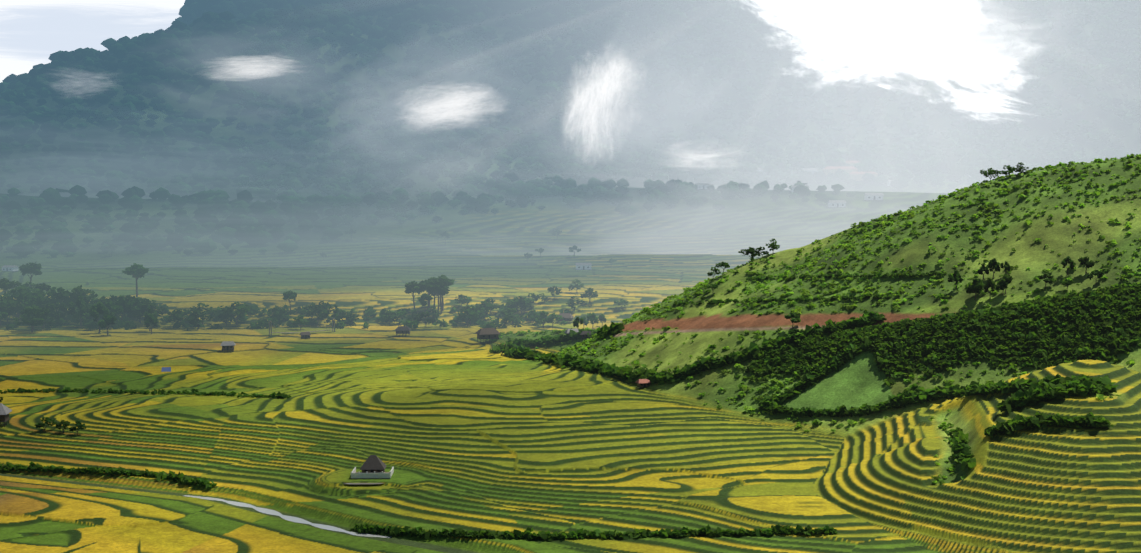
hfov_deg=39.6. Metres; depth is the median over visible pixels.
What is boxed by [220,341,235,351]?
field hut
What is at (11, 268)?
building
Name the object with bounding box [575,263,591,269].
building
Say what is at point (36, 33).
cloud
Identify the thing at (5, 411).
house
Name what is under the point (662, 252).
valley mist
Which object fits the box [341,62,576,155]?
cloud
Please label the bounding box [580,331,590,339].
hill hut
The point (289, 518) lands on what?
stream water
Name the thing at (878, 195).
building
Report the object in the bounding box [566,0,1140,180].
cloud
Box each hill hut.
[565,329,578,333]
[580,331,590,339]
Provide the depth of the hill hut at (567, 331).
597.28 m
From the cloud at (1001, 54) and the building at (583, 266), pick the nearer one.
the building at (583, 266)
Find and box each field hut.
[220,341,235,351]
[360,455,386,472]
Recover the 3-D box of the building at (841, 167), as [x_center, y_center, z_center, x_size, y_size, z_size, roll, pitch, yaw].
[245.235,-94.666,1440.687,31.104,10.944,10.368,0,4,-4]
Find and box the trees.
[0,162,1103,433]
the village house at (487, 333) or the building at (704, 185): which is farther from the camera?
the building at (704, 185)
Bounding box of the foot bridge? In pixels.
[269,318,334,334]
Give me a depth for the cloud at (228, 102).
1224.36 m
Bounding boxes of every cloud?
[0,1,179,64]
[58,0,442,161]
[203,52,297,80]
[238,0,654,203]
[328,0,1140,192]
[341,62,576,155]
[447,2,791,198]
[539,26,659,191]
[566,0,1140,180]
[605,129,800,185]
[655,0,1097,162]
[792,9,1097,150]
[804,0,1140,114]
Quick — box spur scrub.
[734,282,1140,385]
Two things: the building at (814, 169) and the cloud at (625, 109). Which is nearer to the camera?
the cloud at (625, 109)
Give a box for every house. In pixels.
[0,403,11,426]
[299,332,310,338]
[394,326,410,335]
[475,328,500,343]
[557,313,573,323]
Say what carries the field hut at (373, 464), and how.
on the terrain ground
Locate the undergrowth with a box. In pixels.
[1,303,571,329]
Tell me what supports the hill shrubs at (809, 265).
on the terrain ground
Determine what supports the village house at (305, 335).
on the terrain ground
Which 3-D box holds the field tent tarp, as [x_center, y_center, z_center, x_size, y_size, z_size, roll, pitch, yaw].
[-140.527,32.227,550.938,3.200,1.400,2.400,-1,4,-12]
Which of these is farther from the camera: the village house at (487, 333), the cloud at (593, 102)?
the cloud at (593, 102)
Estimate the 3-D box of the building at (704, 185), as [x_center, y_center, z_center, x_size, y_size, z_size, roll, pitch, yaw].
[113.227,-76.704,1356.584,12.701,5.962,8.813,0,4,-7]
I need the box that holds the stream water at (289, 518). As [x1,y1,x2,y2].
[184,495,390,537]
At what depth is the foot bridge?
667.32 m
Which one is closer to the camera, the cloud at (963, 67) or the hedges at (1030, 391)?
the hedges at (1030, 391)
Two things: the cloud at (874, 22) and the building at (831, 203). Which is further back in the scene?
the cloud at (874, 22)
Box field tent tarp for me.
[161,367,170,371]
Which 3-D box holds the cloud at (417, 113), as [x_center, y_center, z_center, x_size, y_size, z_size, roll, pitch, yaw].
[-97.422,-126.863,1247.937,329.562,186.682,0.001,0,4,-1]
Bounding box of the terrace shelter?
[636,379,650,387]
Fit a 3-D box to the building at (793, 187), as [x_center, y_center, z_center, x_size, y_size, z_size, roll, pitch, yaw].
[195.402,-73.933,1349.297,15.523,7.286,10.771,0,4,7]
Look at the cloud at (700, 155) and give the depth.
1278.62 m
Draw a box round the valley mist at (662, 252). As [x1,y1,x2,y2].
[328,174,743,256]
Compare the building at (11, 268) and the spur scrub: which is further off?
the building at (11, 268)
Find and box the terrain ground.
[0,0,1140,552]
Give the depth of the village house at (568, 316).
711.25 m
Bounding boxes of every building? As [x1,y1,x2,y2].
[2,265,17,271]
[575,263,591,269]
[696,183,709,189]
[791,185,808,192]
[803,168,817,174]
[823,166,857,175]
[827,200,846,207]
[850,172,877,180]
[864,193,883,200]
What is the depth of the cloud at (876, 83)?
1356.76 m
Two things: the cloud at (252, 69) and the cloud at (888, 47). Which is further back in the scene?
the cloud at (888, 47)
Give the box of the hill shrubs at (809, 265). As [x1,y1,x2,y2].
[485,154,1140,484]
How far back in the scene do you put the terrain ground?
442.99 m
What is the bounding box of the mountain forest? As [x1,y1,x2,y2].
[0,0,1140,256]
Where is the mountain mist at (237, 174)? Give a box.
[1,57,565,208]
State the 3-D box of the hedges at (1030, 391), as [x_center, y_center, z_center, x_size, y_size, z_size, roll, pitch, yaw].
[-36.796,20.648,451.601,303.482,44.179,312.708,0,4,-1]
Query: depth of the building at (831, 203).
1268.71 m
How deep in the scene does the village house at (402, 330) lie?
659.44 m
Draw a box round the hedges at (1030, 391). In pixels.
[0,271,1118,540]
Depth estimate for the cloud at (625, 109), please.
1310.05 m
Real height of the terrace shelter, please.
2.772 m

